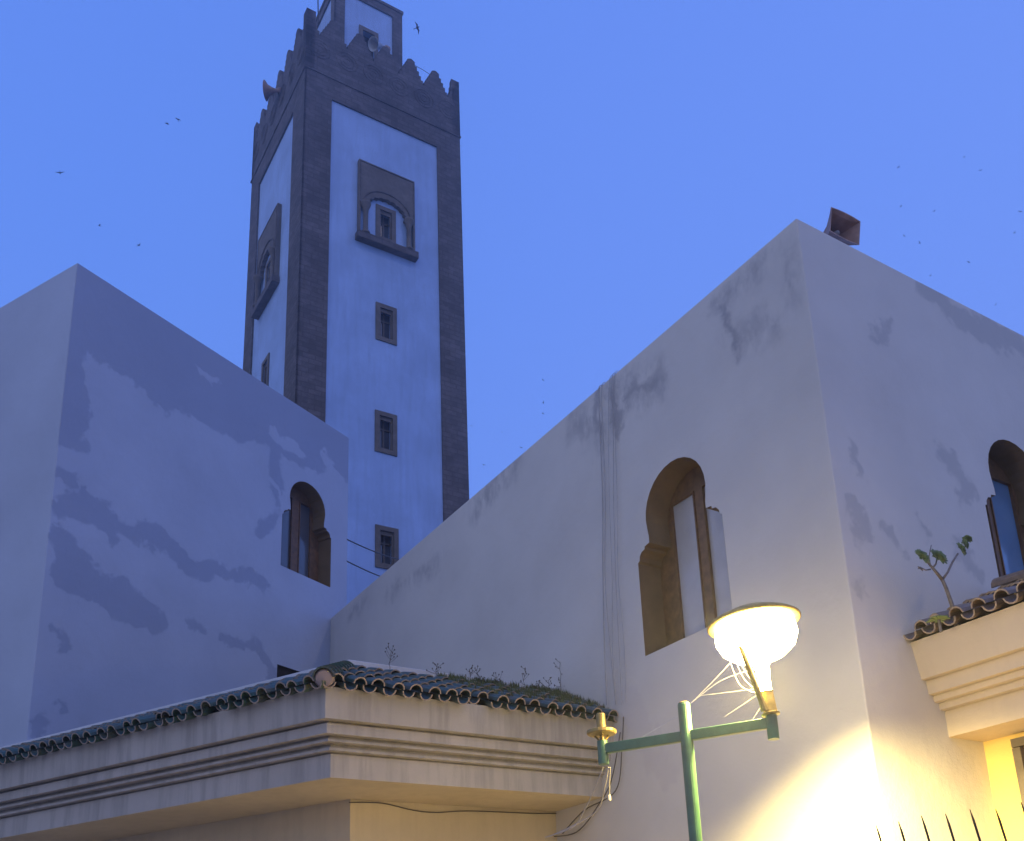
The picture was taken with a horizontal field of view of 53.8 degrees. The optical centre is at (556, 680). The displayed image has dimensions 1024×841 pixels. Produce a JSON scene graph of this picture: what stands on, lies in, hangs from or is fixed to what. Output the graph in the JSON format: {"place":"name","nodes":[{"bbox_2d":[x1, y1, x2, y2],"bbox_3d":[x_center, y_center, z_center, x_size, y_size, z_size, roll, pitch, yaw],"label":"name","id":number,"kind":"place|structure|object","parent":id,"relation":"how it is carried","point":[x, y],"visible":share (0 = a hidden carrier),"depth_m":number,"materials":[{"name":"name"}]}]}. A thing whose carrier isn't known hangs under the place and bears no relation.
{"place":"outdoors","nodes":[
{"label":"outdoors","id":0,"kind":"place"},
{"bbox_2d":[0,0,1023,498],"label":"sky","id":1,"kind":"structure","parent":0,"point":[621,160],"materials":[{"name":"blue"}]},
{"label":"ground","id":2,"kind":"structure","parent":0,"visible":0},
{"bbox_2d":[0,263,348,746],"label":"side building","id":3,"kind":"structure","parent":2,"relation":"on","point":[173,514],"depth_m":12.79,"materials":[{"name":"white paint"}]},
{"bbox_2d":[281,487,318,581],"bbox_3d":[-4.048,-2.257,15.523,0.072,1.558,1.056,-12,-19,28],"label":"window frame","id":4,"kind":"structure","parent":3,"relation":"in","point":[299,545],"depth_m":15.62,"materials":[{"name":"brown wood"}]},
{"bbox_2d":[347,561,379,576],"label":"cable","id":5,"kind":"object","parent":3,"relation":"attached to","point":[363,569],"visible":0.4,"depth_m":17.55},
{"bbox_2d":[347,539,399,559],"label":"cable","id":6,"kind":"object","parent":3,"relation":"attached to","point":[370,549],"visible":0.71,"depth_m":18.36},
{"bbox_2d":[0,660,617,840],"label":"annex","id":7,"kind":"object","parent":2,"relation":"on","point":[308,755],"visible":1,"depth_m":8.48,"materials":[{"name":"grey paint"}]},
{"bbox_2d":[385,643,397,665],"bbox_3d":[-1.437,-0.155,8.780,0.109,0.352,0.120,-3,-17,0],"label":"dry weed","id":8,"kind":"object","parent":7,"relation":"on","point":[390,654],"visible":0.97,"depth_m":8.80,"materials":[{"name":"plant"}]},
{"bbox_2d":[426,662,443,675],"bbox_3d":[-1.086,-0.041,9.005,0.148,0.257,0.104,3,-18,-18],"label":"dry weed","id":9,"kind":"object","parent":7,"relation":"on","point":[436,668],"visible":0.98,"depth_m":9.03,"materials":[{"name":"plant"}]},
{"bbox_2d":[349,802,556,813],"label":"cable","id":10,"kind":"object","parent":7,"relation":"attached to","point":[451,811],"visible":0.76,"depth_m":8.97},
{"bbox_2d":[437,670,608,708],"bbox_3d":[-0.305,0.080,9.086,1.376,0.454,0.846,8,-20,-32],"label":"moss","id":11,"kind":"object","parent":7,"relation":"on","point":[552,691],"visible":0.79,"depth_m":9.09,"materials":[{"name":"green plant"}]},
{"bbox_2d":[520,666,528,686],"bbox_3d":[-0.310,0.036,9.514,0.085,0.376,0.087,5,-18,-23],"label":"dry weed","id":12,"kind":"object","parent":7,"relation":"on","point":[524,676],"visible":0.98,"depth_m":9.53,"materials":[{"name":"plant"}]},
{"bbox_2d":[554,732,620,836],"bbox_3d":[0.226,0.993,9.231,0.010,0.775,1.284,8,-20,-32],"label":"cable","id":13,"kind":"object","parent":7,"relation":"attached to","point":[599,802],"visible":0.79,"depth_m":8.97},
{"bbox_2d":[243,0,468,603],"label":"minaret","id":14,"kind":"object","parent":2,"relation":"on","point":[354,333],"visible":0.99,"depth_m":26.91,"materials":[{"name":"white paint"}]},
{"bbox_2d":[261,353,269,385],"bbox_3d":[-7.782,-8.136,26.975,0.085,1.100,0.600,8,-20,-32],"label":"window","id":15,"kind":"structure","parent":14,"relation":"in","point":[264,375],"depth_m":27.08,"materials":[{"name":"grey stone"}]},
{"bbox_2d":[265,258,270,285],"bbox_3d":[-7.949,-11.189,27.922,0.085,1.100,0.600,8,-20,-32],"label":"window","id":16,"kind":"structure","parent":14,"relation":"in","point":[267,269],"depth_m":28.12,"materials":[{"name":"grey stone"}]},
{"bbox_2d":[263,80,280,100],"bbox_3d":[-8.215,-17.111,29.222,0.488,0.555,0.556,-3,-17,0],"label":"loudspeaker","id":17,"kind":"object","parent":14,"relation":"attached to","point":[268,91],"visible":1,"depth_m":29.14,"materials":[{"name":"grey paint"}]},
{"bbox_2d":[317,0,318,23],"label":"antenna rod","id":18,"kind":"object","parent":14,"relation":"attached to","point":[318,9],"visible":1,"depth_m":28.62,"materials":[{"name":"metal"}]},
{"bbox_2d":[359,24,377,57],"bbox_3d":[-5.630,-18.071,30.132,0.620,3.613,0.039,8,-20,-32],"label":"doorway","id":19,"kind":"structure","parent":14,"relation":"in","point":[361,28],"depth_m":30.56,"materials":[{"name":"stone"}]},
{"bbox_2d":[364,36,372,56],"bbox_3d":[-5.763,-18.030,30.330,0.520,3.563,0.020,8,-20,-32],"label":"door","id":20,"kind":"structure","parent":14,"relation":"in","point":[366,39],"depth_m":30.79,"materials":[{"name":"grey"}]},
{"bbox_2d":[368,36,390,51],"bbox_3d":[-5.240,-18.924,30.078,0.731,0.556,0.401,10,-21,-37],"label":"loudspeaker","id":21,"kind":"object","parent":14,"relation":"attached to","point":[374,44],"visible":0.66,"depth_m":30.01,"materials":[{"name":"paint"}]},
{"bbox_2d":[375,302,396,345],"bbox_3d":[-4.533,-9.310,26.499,0.590,1.130,0.285,8,-20,-32],"label":"window","id":22,"kind":"structure","parent":14,"relation":"in","point":[382,320],"depth_m":26.50,"materials":[{"name":"wood"}]},
{"bbox_2d":[375,409,396,456],"bbox_3d":[-4.379,-6.215,25.554,0.600,1.170,0.285,8,-20,-32],"label":"window","id":23,"kind":"structure","parent":14,"relation":"in","point":[382,419],"depth_m":25.56,"materials":[{"name":"wood"}]},
{"bbox_2d":[376,204,395,242],"bbox_3d":[-4.698,-12.308,27.402,0.580,1.120,0.285,8,-20,-32],"label":"window","id":24,"kind":"structure","parent":14,"relation":"in","point":[385,228],"depth_m":27.43,"materials":[{"name":"wood"}]},
{"bbox_2d":[375,524,398,568],"bbox_3d":[-4.205,-3.198,24.649,0.610,1.120,0.285,8,-20,-32],"label":"window","id":25,"kind":"structure","parent":14,"relation":"in","point":[383,534],"depth_m":24.67,"materials":[{"name":"grey stone"}]},
{"bbox_2d":[330,219,1023,840],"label":"prayer hall","id":26,"kind":"structure","parent":2,"relation":"on","point":[822,431],"depth_m":8.12,"materials":[{"name":"white paint"}]},
{"bbox_2d":[562,717,623,833],"bbox_3d":[0.320,0.872,9.113,0.010,0.873,1.049,8,-20,-32],"label":"cable","id":27,"kind":"object","parent":26,"relation":"attached to","point":[617,785],"visible":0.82,"depth_m":8.81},
{"bbox_2d":[598,385,606,704],"bbox_3d":[0.455,-1.348,9.450,0.229,3.220,0.108,-9,-18,20],"label":"cable","id":28,"kind":"object","parent":26,"relation":"attached to","point":[602,548],"visible":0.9,"depth_m":9.40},
{"bbox_2d":[601,382,615,704],"bbox_3d":[0.512,-1.354,9.385,0.189,3.253,0.094,-3,-17,0],"label":"cable","id":29,"kind":"object","parent":26,"relation":"attached to","point":[604,545],"visible":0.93,"depth_m":9.39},
{"bbox_2d":[608,375,615,702],"bbox_3d":[0.535,-1.376,9.321,0.266,3.257,0.111,-12,-19,26],"label":"cable","id":30,"kind":"object","parent":26,"relation":"attached to","point":[610,537],"visible":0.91,"depth_m":9.30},
{"bbox_2d":[611,373,621,704],"bbox_3d":[0.582,-1.383,9.261,0.221,3.288,0.091,-7,-17,14],"label":"cable","id":31,"kind":"object","parent":26,"relation":"attached to","point":[614,536],"visible":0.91,"depth_m":9.26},
{"bbox_2d":[660,466,731,645],"bbox_3d":[1.257,-1.095,8.662,0.072,1.608,1.096,8,-20,-32],"label":"window frame","id":32,"kind":"structure","parent":26,"relation":"in","point":[694,572],"depth_m":8.75,"materials":[{"name":"brown wood"}]},
{"bbox_2d":[823,207,860,244],"bbox_3d":[2.256,-3.639,8.380,0.333,0.269,0.442,5,-19,-25],"label":"loudspeaker","id":33,"kind":"object","parent":26,"relation":"attached to","point":[842,226],"visible":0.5,"depth_m":8.27,"materials":[{"name":"grey paint"}]},
{"bbox_2d":[986,457,1023,585],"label":"window frame","id":34,"kind":"structure","parent":26,"relation":"in","point":[1007,532],"depth_m":8.80,"materials":[{"name":"brown wood"}]},
{"bbox_2d":[587,602,800,840],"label":"street lamp","id":35,"kind":"object","parent":2,"relation":"on","point":[760,637],"visible":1,"depth_m":5.15,"materials":[{"name":"green metal"}]},
{"bbox_2d":[545,767,603,837],"bbox_3d":[0.095,0.804,6.226,0.045,0.181,1.701,0,-17,-11],"label":"cable","id":36,"kind":"object","parent":35,"relation":"hanging from","point":[584,809],"visible":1,"depth_m":5.90,"materials":[{"name":"grey plastic"}]},
{"bbox_2d":[550,767,608,836],"bbox_3d":[0.139,0.794,6.229,0.059,0.161,1.702,1,-17,-12],"label":"cable","id":37,"kind":"object","parent":35,"relation":"attached to","point":[598,807],"visible":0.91,"depth_m":5.79,"materials":[{"name":"grey plastic"}]},
{"bbox_2d":[609,767,610,794],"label":"cable","id":38,"kind":"object","parent":35,"relation":"attached to","point":[609,780],"visible":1,"depth_m":5.51,"materials":[{"name":"white plastic"}]},
{"bbox_2d":[689,660,758,719],"bbox_3d":[0.860,0.058,5.187,0.370,0.329,0.003,-5,-17,7],"label":"cobweb","id":39,"kind":"object","parent":35,"relation":"attached to","point":[726,692],"visible":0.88,"depth_m":5.20},
{"bbox_2d":[875,802,1023,840],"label":"iron railing","id":40,"kind":"object","parent":2,"relation":"on","point":[975,826],"visible":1,"depth_m":4.09,"materials":[{"name":"black metal"}]},
{"bbox_2d":[903,570,1023,840],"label":"entrance porch","id":41,"kind":"object","parent":2,"relation":"on","point":[971,668],"visible":0.97,"depth_m":6.87,"materials":[{"name":"beige paint"}]},
{"bbox_2d":[926,615,950,632],"bbox_3d":[2.545,-0.371,6.699,0.157,0.104,0.148,-3,-17,0],"label":"succulent","id":42,"kind":"object","parent":41,"relation":"on","point":[939,619],"visible":1,"depth_m":6.69,"materials":[{"name":"green plant"}]},
{"bbox_2d":[915,535,972,626],"bbox_3d":[2.709,-0.720,6.948,0.674,0.744,0.091,8,-20,-33],"label":"succulent","id":43,"kind":"object","parent":41,"relation":"on","point":[937,555],"visible":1,"depth_m":6.89,"materials":[{"name":"green plant"}]}
]}

